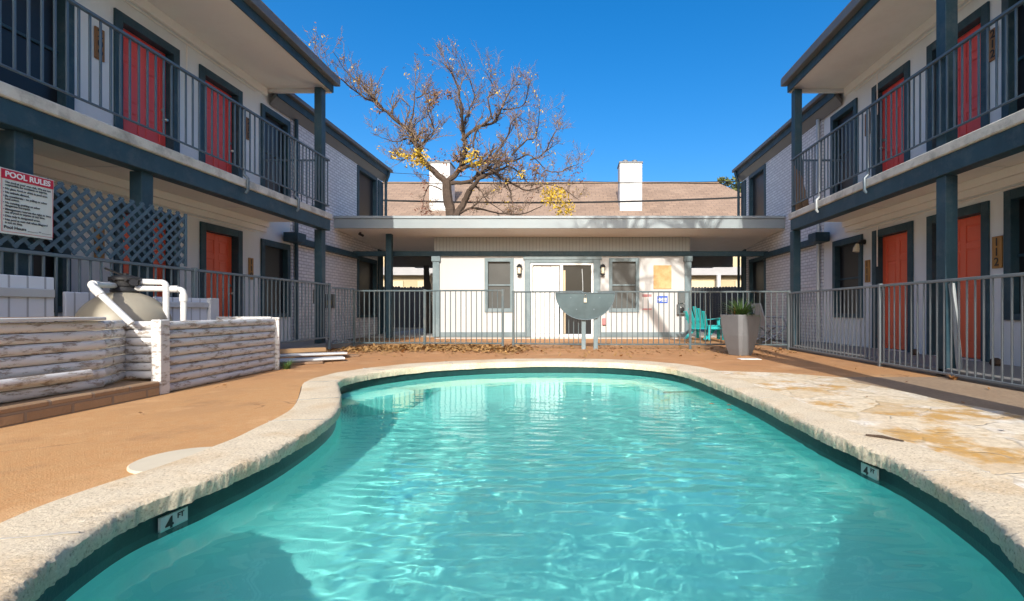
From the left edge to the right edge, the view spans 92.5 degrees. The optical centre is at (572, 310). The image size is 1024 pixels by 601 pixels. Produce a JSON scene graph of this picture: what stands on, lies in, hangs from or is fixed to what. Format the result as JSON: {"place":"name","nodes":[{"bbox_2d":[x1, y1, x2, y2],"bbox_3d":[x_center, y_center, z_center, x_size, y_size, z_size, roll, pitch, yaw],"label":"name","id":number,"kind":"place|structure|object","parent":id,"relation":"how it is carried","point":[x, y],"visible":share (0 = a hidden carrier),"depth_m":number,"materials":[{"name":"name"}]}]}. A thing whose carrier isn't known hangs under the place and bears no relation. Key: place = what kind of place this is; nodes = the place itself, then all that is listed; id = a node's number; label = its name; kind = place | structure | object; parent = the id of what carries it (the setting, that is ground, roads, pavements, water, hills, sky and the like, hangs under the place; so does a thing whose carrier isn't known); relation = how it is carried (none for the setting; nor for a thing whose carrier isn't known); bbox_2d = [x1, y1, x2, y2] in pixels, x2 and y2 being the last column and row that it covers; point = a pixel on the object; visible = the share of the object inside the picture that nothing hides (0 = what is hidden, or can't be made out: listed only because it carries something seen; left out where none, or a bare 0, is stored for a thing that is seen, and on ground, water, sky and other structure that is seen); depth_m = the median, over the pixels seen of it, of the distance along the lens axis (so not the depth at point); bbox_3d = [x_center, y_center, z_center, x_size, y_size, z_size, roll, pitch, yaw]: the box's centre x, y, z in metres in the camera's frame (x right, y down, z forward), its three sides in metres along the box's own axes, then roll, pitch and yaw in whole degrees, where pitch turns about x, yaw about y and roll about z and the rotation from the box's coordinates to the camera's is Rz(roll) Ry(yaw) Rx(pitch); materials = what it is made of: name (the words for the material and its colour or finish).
{"place":"outdoors","nodes":[
{"label":"outdoors","id":0,"kind":"place"},
{"bbox_2d":[280,340,349,357],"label":"walkway","id":1,"kind":"structure","parent":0,"point":[303,344],"depth_m":9.80,"materials":[{"name":"grey concrete"}]},
{"bbox_2d":[313,289,334,341],"bbox_3d":[-5.250,-0.160,10.258,0.460,1.880,0.145,0,0,0],"label":"electrical box","id":2,"kind":"object","parent":1,"relation":"on","point":[332,300],"visible":0.23,"depth_m":10.25,"materials":[{"name":"grey metal"}]},
{"bbox_2d":[296,22,591,215],"bbox_3d":[-5.123,-7.440,21.514,12.179,8.703,4.685,0,0,0],"label":"bare tree","id":3,"kind":"object","parent":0,"point":[409,129],"visible":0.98,"depth_m":20.86,"materials":[{"name":"brown plant"}]},
{"bbox_2d":[0,337,942,522],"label":"pool deck","id":4,"kind":"structure","parent":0,"point":[45,461],"depth_m":3.86,"materials":[{"name":"brown concrete"}]},
{"bbox_2d":[0,381,158,427],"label":"brick kerb","id":5,"kind":"structure","parent":4,"relation":"on","point":[27,410],"depth_m":3.82,"materials":[{"name":"brown brick"}]},
{"bbox_2d":[0,320,125,403],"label":"log wall","id":6,"kind":"structure","parent":5,"relation":"on","point":[39,359],"depth_m":3.81,"materials":[{"name":"white paint"}]},
{"bbox_2d":[0,317,44,317],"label":"loose plank","id":7,"kind":"object","parent":6,"relation":"on","point":[22,317],"visible":0.24,"depth_m":3.68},
{"bbox_2d":[0,317,105,321],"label":"loose plank","id":8,"kind":"object","parent":6,"relation":"on","point":[49,319],"visible":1,"depth_m":3.75,"materials":[{"name":"white wood"}]},
{"bbox_2d":[74,267,187,382],"bbox_3d":[-4.565,0.178,4.938,0.881,1.243,0.933,0,0,0],"label":"filter tank","id":9,"kind":"object","parent":4,"relation":"on","point":[126,301],"visible":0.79,"depth_m":4.89,"materials":[{"name":"plastic"}]},
{"bbox_2d":[0,247,330,348],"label":"metal fence","id":10,"kind":"object","parent":4,"relation":"on","point":[30,253],"visible":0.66,"depth_m":6.92,"materials":[{"name":"grey metal"}]},
{"bbox_2d":[0,274,54,322],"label":"plank panel","id":11,"kind":"object","parent":10,"relation":"attached to","point":[27,296],"visible":0.48,"depth_m":4.33,"materials":[{"name":"white paint"}]},
{"bbox_2d":[63,292,93,321],"bbox_3d":[-4.918,0.207,4.840,0.035,0.785,0.280,0,0,0],"label":"white board","id":12,"kind":"object","parent":10,"relation":"attached to","point":[73,302],"visible":0.32,"depth_m":4.77,"materials":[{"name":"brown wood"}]},
{"bbox_2d":[0,166,186,266],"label":"lattice screen","id":13,"kind":"object","parent":10,"relation":"attached to","point":[66,206],"visible":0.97,"depth_m":5.26,"materials":[{"name":"blue paint"}]},
{"bbox_2d":[0,167,53,239],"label":"pool rules sign","id":14,"kind":"object","parent":13,"relation":"attached to","point":[26,204],"visible":1,"depth_m":4.41,"materials":[{"name":"white plastic"}]},
{"bbox_2d":[127,447,209,473],"bbox_3d":[-2.080,0.794,2.600,0.450,0.012,0.450,0,0,0],"label":"skimmer lid","id":15,"kind":"object","parent":4,"relation":"on","point":[148,463],"visible":0.46,"depth_m":2.58,"materials":[{"name":"white plastic"}]},
{"bbox_2d":[119,297,279,394],"bbox_3d":[-4.418,0.315,5.633,1.025,0.970,2.055,0,0,0],"label":"log box","id":16,"kind":"object","parent":4,"relation":"on","point":[204,343],"visible":0.93,"depth_m":5.29,"materials":[{"name":"white paint"}]},
{"bbox_2d":[278,359,295,368],"bbox_3d":[-3.947,0.724,6.651,0.338,0.153,0.358,0,0,31],"label":"weed","id":17,"kind":"object","parent":4,"relation":"on","point":[286,366],"visible":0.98,"depth_m":6.67,"materials":[{"name":"green plant"}]},
{"bbox_2d":[280,360,322,365],"bbox_3d":[-4.250,0.779,7.175,1.006,0.038,0.200,0,0,-27],"label":"board","id":18,"kind":"object","parent":4,"relation":"on","point":[308,362],"visible":0.48,"depth_m":7.23,"materials":[{"name":"brown wood"}]},
{"bbox_2d":[280,356,344,361],"bbox_3d":[-4.155,0.748,7.465,1.174,0.035,0.280,0,0,-32],"label":"board","id":19,"kind":"object","parent":18,"relation":"on","point":[314,358],"visible":0.58,"depth_m":7.46,"materials":[{"name":"white wood"}]},
{"bbox_2d":[295,354,358,357],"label":"board","id":20,"kind":"object","parent":4,"relation":"on","point":[352,355],"visible":0.62,"depth_m":8.27,"materials":[{"name":"wood"}]},
{"bbox_2d":[280,352,347,356],"bbox_3d":[-4.275,0.708,7.900,1.101,0.043,0.220,0,0,-39],"label":"board","id":21,"kind":"object","parent":20,"relation":"on","point":[310,354],"visible":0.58,"depth_m":7.88,"materials":[{"name":"white wood"}]},
{"bbox_2d":[280,347,325,353],"bbox_3d":[-4.500,0.647,7.900,0.090,0.085,0.923,0,0,41],"label":"board","id":22,"kind":"object","parent":21,"relation":"on","point":[303,350],"visible":0.58,"depth_m":7.94,"materials":[{"name":"brown wood"}]},
{"bbox_2d":[353,289,503,346],"bbox_3d":[-3.133,0.172,10.547,3.329,1.275,0.107,0,0,4],"label":"metal fence","id":23,"kind":"object","parent":4,"relation":"on","point":[424,291],"visible":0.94,"depth_m":10.56,"materials":[{"name":"grey metal"}]},
{"bbox_2d":[332,287,353,343],"bbox_3d":[-4.865,0.104,10.310,0.038,1.182,0.604,0,0,16],"label":"metal fence","id":24,"kind":"object","parent":23,"relation":"attached to","point":[347,289],"visible":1,"depth_m":10.27,"materials":[{"name":"grey metal"}]},
{"bbox_2d":[0,359,1023,600],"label":"swimming pool","id":25,"kind":"structure","parent":4,"relation":"in","point":[51,551],"depth_m":2.36,"materials":[{"name":"beige concrete"}]},
{"bbox_2d":[52,372,1023,600],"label":"water","id":26,"kind":"structure","parent":25,"relation":"in","point":[553,486],"depth_m":2.21,"materials":[{"name":"teal liquid"}]},
{"bbox_2d":[866,434,903,441],"bbox_3d":[1.877,0.761,2.927,0.199,0.020,0.028,0,0,44],"label":"stick","id":27,"kind":"object","parent":25,"relation":"on","point":[881,436],"visible":1,"depth_m":2.93,"materials":[{"name":"brown wood"}]},
{"bbox_2d":[333,216,784,338],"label":"pool house","id":28,"kind":"structure","parent":4,"relation":"on","point":[560,253],"depth_m":13.90,"materials":[{"name":"white paint"}]},
{"bbox_2d":[484,258,513,311],"bbox_3d":[-2.103,-0.730,13.925,0.832,1.540,0.110,0,0,0],"label":"window","id":29,"kind":"structure","parent":28,"relation":"in","point":[498,272],"depth_m":13.96,"materials":[{"name":"glass"}]},
{"bbox_2d":[516,264,521,275],"bbox_3d":[-1.518,-1.170,13.807,0.170,0.340,0.184,0,0,0],"label":"wall lantern","id":30,"kind":"object","parent":28,"relation":"attached to","point":[519,269],"depth_m":13.75,"materials":[{"name":"white glass"}]},
{"bbox_2d":[531,263,592,336],"bbox_3d":[-0.311,-0.305,13.945,1.792,2.110,0.110,0,0,0],"label":"sliding door","id":31,"kind":"structure","parent":28,"relation":"in","point":[573,276],"depth_m":13.96,"materials":[{"name":"white plastic"}]},
{"bbox_2d":[600,264,605,275],"bbox_3d":[0.851,-1.170,13.807,0.170,0.340,0.184,0,0,0],"label":"wall lantern","id":32,"kind":"object","parent":28,"relation":"attached to","point":[602,269],"depth_m":13.75,"materials":[{"name":"white glass"}]},
{"bbox_2d":[609,258,638,311],"bbox_3d":[1.463,-0.730,13.925,0.868,1.540,0.110,0,0,0],"label":"window","id":33,"kind":"structure","parent":28,"relation":"in","point":[623,272],"depth_m":13.96,"materials":[{"name":"glass"}]},
{"bbox_2d":[643,293,651,309],"bbox_3d":[2.112,-0.256,13.892,0.274,0.476,0.012,0,0,0],"label":"wall notice","id":34,"kind":"object","parent":28,"relation":"attached to","point":[645,301],"depth_m":13.89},
{"bbox_2d":[653,265,670,288],"bbox_3d":[2.561,-0.960,13.889,0.512,0.677,0.018,0,0,0],"label":"wall board","id":35,"kind":"object","parent":28,"relation":"attached to","point":[661,276],"depth_m":13.88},
{"bbox_2d":[657,296,667,302],"bbox_3d":[2.561,-0.320,13.892,0.293,0.201,0.012,0,0,0],"label":"wall sign","id":36,"kind":"object","parent":28,"relation":"attached to","point":[661,299],"visible":0.97,"depth_m":13.89,"materials":[{"name":"blue plastic"}]},
{"bbox_2d":[677,293,685,331],"bbox_3d":[3.082,0.017,13.809,0.238,1.167,0.178,0,0,0],"label":"meter box","id":37,"kind":"object","parent":28,"relation":"attached to","point":[681,305],"visible":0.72,"depth_m":13.82,"materials":[{"name":"grey metal"}]},
{"bbox_2d":[512,291,614,348],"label":"fence gate","id":38,"kind":"structure","parent":4,"relation":"on","point":[583,307],"depth_m":10.03,"materials":[{"name":"grey metal"}]},
{"bbox_2d":[138,349,989,412],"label":"scattered leaves","id":39,"kind":"object","parent":4,"relation":"on","point":[617,356],"visible":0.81,"depth_m":5.13,"materials":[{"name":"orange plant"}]},
{"bbox_2d":[320,341,814,357],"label":"leaf litter","id":40,"kind":"object","parent":4,"relation":"on","point":[456,348],"visible":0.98,"depth_m":9.76,"materials":[{"name":"brown plant"}]},
{"bbox_2d":[593,290,789,349],"bbox_3d":[2.439,0.193,10.100,4.019,1.235,0.186,0,0,2],"label":"metal fence","id":41,"kind":"object","parent":4,"relation":"on","point":[595,332],"visible":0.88,"depth_m":10.12,"materials":[{"name":"grey metal"}]},
{"bbox_2d":[685,306,720,339],"bbox_3d":[3.408,0.319,12.860,0.730,0.861,0.827,0,0,42],"label":"slatted chair","id":42,"kind":"object","parent":4,"relation":"on","point":[698,322],"visible":0.63,"depth_m":12.69,"materials":[{"name":"teal plastic"}]},
{"bbox_2d":[704,325,723,339],"bbox_3d":[3.671,0.562,12.600,0.425,0.375,0.440,0,0,0],"label":"footstool","id":43,"kind":"object","parent":4,"relation":"on","point":[718,327],"visible":0.56,"depth_m":12.40,"materials":[{"name":"teal plastic"}]},
{"bbox_2d":[720,314,759,355],"bbox_3d":[3.020,0.435,8.780,0.539,0.730,0.539,0,0,-27],"label":"planter","id":44,"kind":"object","parent":4,"relation":"on","point":[740,334],"visible":0.89,"depth_m":8.60,"materials":[{"name":"concrete"}]},
{"bbox_2d":[719,297,761,318],"bbox_3d":[3.013,-0.049,8.762,1.093,0.422,1.132,0,0,0],"label":"spiky plant","id":45,"kind":"object","parent":44,"relation":"in","point":[739,309],"visible":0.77,"depth_m":8.68,"materials":[{"name":"green plant"}]},
{"bbox_2d":[788,272,1023,387],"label":"metal fence","id":46,"kind":"object","parent":4,"relation":"on","point":[881,325],"visible":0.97,"depth_m":6.34,"materials":[{"name":"metal"}]},
{"bbox_2d":[400,173,699,183],"bbox_3d":[-1.014,-7.264,26.000,28.896,1.022,0.023,0,0,0],"label":"power cable","id":47,"kind":"object","parent":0,"point":[586,181],"visible":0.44,"depth_m":25.99,"materials":[{"name":"black rubber"}]},
{"bbox_2d":[261,0,850,187],"label":"sky","id":48,"kind":"structure","parent":0,"point":[687,90],"materials":[{"name":"blue"}]},
{"bbox_2d":[363,329,758,337],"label":"patio","id":49,"kind":"structure","parent":0,"point":[714,333],"depth_m":15.35,"materials":[{"name":"grey concrete"}]},
{"bbox_2d":[383,160,740,266],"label":"neighbour house","id":50,"kind":"structure","parent":0,"point":[629,171],"depth_m":36.53,"materials":[{"name":"beige"}]},
{"bbox_2d":[389,181,739,183],"bbox_3d":[-0.993,-6.650,25.000,28.053,0.283,0.031,0,0,0],"label":"power cable","id":51,"kind":"object","parent":50,"relation":"attached to","point":[568,183],"visible":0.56,"depth_m":24.99,"materials":[{"name":"black rubber"}]},
{"bbox_2d":[383,197,740,203],"bbox_3d":[-0.964,-5.475,23.500,26.794,0.586,0.081,0,0,0],"label":"power cable","id":52,"kind":"object","parent":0,"point":[579,201],"visible":0.6,"depth_m":23.47,"materials":[{"name":"black rubber"}]},
{"bbox_2d":[348,328,786,345],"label":"ground","id":53,"kind":"structure","parent":0,"point":[406,329],"depth_m":13.87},
{"bbox_2d":[0,0,392,343],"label":"motel wing","id":54,"kind":"structure","parent":53,"relation":"on","point":[161,103],"depth_m":7.65,"materials":[{"name":"grey paint"}]},
{"bbox_2d":[0,0,74,109],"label":"window","id":55,"kind":"structure","parent":54,"relation":"in","point":[7,76],"depth_m":5.81,"materials":[{"name":"black glass"}]},
{"bbox_2d":[33,193,70,311],"bbox_3d":[-6.333,-0.710,5.305,0.135,1.460,1.550,0,0,0],"label":"window","id":56,"kind":"structure","parent":54,"relation":"in","point":[37,259],"depth_m":5.97,"materials":[{"name":"grey glass"}]},
{"bbox_2d":[94,26,104,61],"bbox_3d":[-6.285,-3.540,6.460,0.026,0.420,0.130,0,0,0],"label":"number plaque","id":57,"kind":"object","parent":54,"relation":"attached to","point":[96,42],"visible":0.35,"depth_m":6.42,"materials":[{"name":"brown wood"}]},
{"bbox_2d":[94,227,104,258],"bbox_3d":[-6.285,-0.900,6.460,0.026,0.420,0.130,0,0,0],"label":"number plaque","id":58,"kind":"object","parent":54,"relation":"attached to","point":[98,248],"visible":0.28,"depth_m":6.45,"materials":[{"name":"brown wood"}]},
{"bbox_2d":[113,201,179,296],"bbox_3d":[-6.358,-0.425,7.220,0.173,2.170,1.100,0,0,0],"label":"door","id":59,"kind":"structure","parent":54,"relation":"in","point":[125,268],"depth_m":7.51,"materials":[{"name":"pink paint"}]},
{"bbox_2d":[113,8,179,152],"bbox_3d":[-6.358,-3.075,7.220,0.173,2.170,1.100,0,0,0],"label":"door","id":60,"kind":"structure","parent":54,"relation":"in","point":[121,20],"depth_m":7.24,"materials":[{"name":"red paint"}]},
{"bbox_2d":[199,64,242,177],"bbox_3d":[-6.358,-3.075,8.720,0.173,2.170,1.060,0,0,0],"label":"door","id":61,"kind":"structure","parent":54,"relation":"in","point":[205,74],"depth_m":8.80,"materials":[{"name":"red paint"}]},
{"bbox_2d":[200,221,242,316],"bbox_3d":[-6.358,-0.425,8.730,0.173,2.170,1.040,0,0,0],"label":"door","id":62,"kind":"structure","parent":54,"relation":"in","point":[220,253],"depth_m":8.86,"materials":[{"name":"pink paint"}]},
{"bbox_2d":[246,117,248,139],"bbox_3d":[-6.285,-3.520,9.420,0.026,0.420,0.130,0,0,0],"label":"number plaque","id":63,"kind":"object","parent":54,"relation":"attached to","point":[247,128],"visible":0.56,"depth_m":9.38,"materials":[{"name":"brown wood"}]},
{"bbox_2d":[248,258,253,279],"bbox_3d":[-6.285,-0.820,9.500,0.026,0.420,0.130,0,0,0],"label":"number plaque","id":64,"kind":"object","parent":54,"relation":"attached to","point":[250,266],"visible":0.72,"depth_m":9.49,"materials":[{"name":"brown wood"}]},
{"bbox_2d":[260,238,290,316],"bbox_3d":[-6.333,-0.660,10.305,0.135,1.600,0.990,0,0,0],"label":"window","id":65,"kind":"structure","parent":54,"relation":"in","point":[275,257],"depth_m":10.40,"materials":[{"name":"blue glass"}]},
{"bbox_2d":[260,103,290,196],"bbox_3d":[-6.333,-3.310,10.305,0.135,1.760,0.990,0,0,0],"label":"window","id":66,"kind":"structure","parent":54,"relation":"in","point":[266,113],"depth_m":10.33,"materials":[{"name":"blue glass"}]},
{"bbox_2d":[357,257,376,317],"bbox_3d":[-6.303,-0.700,14.825,0.135,1.800,1.390,0,0,0],"label":"window","id":67,"kind":"structure","parent":54,"relation":"in","point":[366,267],"depth_m":14.97,"materials":[{"name":"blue glass"}]},
{"bbox_2d":[357,165,376,215],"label":"window","id":68,"kind":"structure","parent":54,"relation":"in","point":[366,182],"depth_m":14.89,"materials":[{"name":"blue glass"}]},
{"bbox_2d":[383,267,740,287],"bbox_3d":[0.000,-0.800,29.290,28.600,3.200,5.820,0,0,0],"label":"garage row","id":69,"kind":"object","parent":53,"relation":"on","point":[406,277],"visible":0.15,"depth_m":26.93,"materials":[{"name":"beige"}]},
{"bbox_2d":[383,281,402,286],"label":"garage door","id":70,"kind":"structure","parent":69,"relation":"in","point":[395,283],"depth_m":26.93,"materials":[{"name":"beige metal"}]},
{"bbox_2d":[418,281,423,287],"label":"garage door","id":71,"kind":"structure","parent":69,"relation":"in","point":[420,283],"depth_m":26.93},
{"bbox_2d":[692,281,716,287],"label":"garage door","id":72,"kind":"structure","parent":69,"relation":"in","point":[697,284],"depth_m":26.93,"materials":[{"name":"beige"}]},
{"bbox_2d":[383,286,740,327],"bbox_3d":[0.297,-0.180,23.035,18.595,1.959,0.070,0,0,0],"label":"board fence","id":73,"kind":"object","parent":53,"relation":"on","point":[717,299],"visible":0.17,"depth_m":23.00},
{"bbox_2d":[717,175,742,192],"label":"green tree","id":74,"kind":"object","parent":53,"relation":"on","point":[734,187],"visible":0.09,"depth_m":47.88,"materials":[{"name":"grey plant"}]},
{"bbox_2d":[751,303,786,342],"bbox_3d":[4.908,0.294,12.200,0.695,0.999,0.612,0,0,0],"label":"patio chair","id":75,"kind":"object","parent":53,"relation":"on","point":[762,321],"visible":0.6,"depth_m":12.04,"materials":[{"name":"grey"}]},
{"bbox_2d":[732,0,1023,375],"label":"motel wing","id":76,"kind":"structure","parent":53,"relation":"on","point":[922,179],"depth_m":7.83,"materials":[{"name":"white brick"}]},
{"bbox_2d":[749,257,765,314],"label":"window","id":77,"kind":"structure","parent":76,"relation":"in","point":[757,266],"depth_m":14.85,"materials":[{"name":"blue glass"}]},
{"bbox_2d":[749,164,765,215],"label":"window","id":78,"kind":"structure","parent":76,"relation":"in","point":[757,180],"depth_m":14.80,"materials":[{"name":"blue glass"}]},
{"bbox_2d":[794,166,801,210],"bbox_3d":[4.600,-2.467,9.838,0.220,0.945,0.075,0,0,0],"label":"leaning board","id":79,"kind":"object","parent":76,"relation":"on","point":[798,206],"visible":0.36,"depth_m":9.82,"materials":[{"name":"wood"}]},
{"bbox_2d":[799,171,808,207],"bbox_3d":[4.670,-2.408,9.787,0.200,0.825,0.075,0,0,0],"label":"leaning board","id":80,"kind":"object","parent":76,"relation":"on","point":[805,203],"visible":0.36,"depth_m":9.77,"materials":[{"name":"wood"}]},
{"bbox_2d":[830,98,857,194],"bbox_3d":[5.633,-3.310,10.040,0.135,1.760,0.960,0,0,0],"label":"window","id":81,"kind":"structure","parent":76,"relation":"in","point":[848,111],"depth_m":10.17,"materials":[{"name":"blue glass"}]},
{"bbox_2d":[832,234,862,317],"bbox_3d":[5.633,-0.670,9.910,0.135,1.620,1.060,0,0,0],"label":"window","id":82,"kind":"structure","parent":76,"relation":"in","point":[847,265],"depth_m":10.02,"materials":[{"name":"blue glass"}]},
{"bbox_2d":[852,239,865,251],"bbox_3d":[5.486,-1.246,9.330,0.229,0.248,0.118,0,0,0],"label":"flood lamp","id":83,"kind":"object","parent":76,"relation":"attached to","point":[856,247],"visible":1,"depth_m":9.30,"materials":[{"name":"white metal"}]},
{"bbox_2d":[865,260,869,281],"bbox_3d":[5.585,-0.750,9.220,0.026,0.420,0.150,0,0,0],"label":"number plaque","id":84,"kind":"object","parent":76,"relation":"attached to","point":[867,270],"visible":1,"depth_m":9.20,"materials":[{"name":"brown wood"}]},
{"bbox_2d":[871,60,909,176],"bbox_3d":[5.658,-3.075,8.575,0.173,2.170,1.010,0,0,0],"label":"door","id":85,"kind":"structure","parent":76,"relation":"in","point":[903,72],"depth_m":8.67,"materials":[{"name":"red paint"}]},
{"bbox_2d":[872,221,913,351],"bbox_3d":[5.658,-0.395,8.530,0.173,2.170,1.080,0,0,0],"label":"door","id":86,"kind":"structure","parent":76,"relation":"in","point":[895,252],"depth_m":8.59,"materials":[{"name":"red paint"}]},
{"bbox_2d":[926,201,989,361],"bbox_3d":[5.658,-0.395,7.100,0.173,2.170,1.140,0,0,0],"label":"door","id":87,"kind":"structure","parent":76,"relation":"in","point":[974,231],"depth_m":6.97,"materials":[{"name":"red paint"}]},
{"bbox_2d":[926,1,989,151],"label":"door","id":88,"kind":"structure","parent":76,"relation":"in","point":[981,15],"depth_m":6.95,"materials":[{"name":"red paint"}]},
{"bbox_2d":[989,27,994,61],"bbox_3d":[5.585,-3.540,6.460,0.026,0.420,0.130,0,0,0],"label":"number plaque","id":89,"kind":"object","parent":76,"relation":"attached to","point":[991,44],"visible":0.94,"depth_m":6.47,"materials":[{"name":"brown wood"}]},
{"bbox_2d":[992,235,1002,268],"bbox_3d":[5.585,-0.770,6.400,0.026,0.420,0.150,0,0,0],"label":"number plaque","id":90,"kind":"object","parent":76,"relation":"attached to","point":[997,251],"visible":1,"depth_m":6.39,"materials":[{"name":"brown wood"}]},
{"bbox_2d":[1001,0,1023,118],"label":"window","id":91,"kind":"structure","parent":76,"relation":"in","point":[1017,105],"depth_m":6.21,"materials":[{"name":"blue glass"}]},
{"bbox_2d":[1003,186,1023,319],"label":"window","id":92,"kind":"structure","parent":76,"relation":"in","point":[1013,199],"depth_m":6.19,"materials":[{"name":"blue glass"}]},
{"bbox_2d":[737,358,761,359],"bbox_3d":[2.920,0.797,8.050,0.340,0.006,0.200,0,0,0],"label":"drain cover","id":93,"kind":"object","parent":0,"point":[749,358],"visible":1,"depth_m":8.03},
{"bbox_2d":[718,371,1023,487],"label":"flagstone paving","id":94,"kind":"structure","parent":0,"point":[990,440],"depth_m":3.62,"materials":[{"name":"beige stone"}]},
{"bbox_2d":[772,342,1023,390],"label":"walkway","id":95,"kind":"structure","parent":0,"point":[1007,374],"depth_m":6.60,"materials":[{"name":"brown concrete"}]},
{"bbox_2d":[948,283,962,369],"bbox_3d":[4.470,0.179,5.680,0.063,1.009,0.183,0,0,0],"label":"white pipe","id":96,"kind":"object","parent":95,"relation":"on","point":[955,322],"visible":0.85,"depth_m":5.66,"materials":[{"name":"white plastic"}]},
{"bbox_2d":[841,377,1023,415],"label":"concrete path","id":97,"kind":"structure","parent":0,"point":[999,398],"depth_m":4.86,"materials":[{"name":"brown concrete"}]},
{"bbox_2d":[946,374,958,379],"bbox_3d":[4.392,0.758,5.612,0.256,0.063,0.203,0,0,-29],"label":"weed","id":98,"kind":"object","parent":97,"relation":"on","point":[953,378],"visible":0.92,"depth_m":5.59,"materials":[{"name":"orange plant"}]},
{"bbox_2d":[989,358,1000,365],"bbox_3d":[5.350,0.645,6.150,0.140,0.100,0.133,0,0,0],"label":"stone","id":99,"kind":"object","parent":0,"point":[997,361],"visible":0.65,"depth_m":6.10,"materials":[{"name":"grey stone"}]}
]}

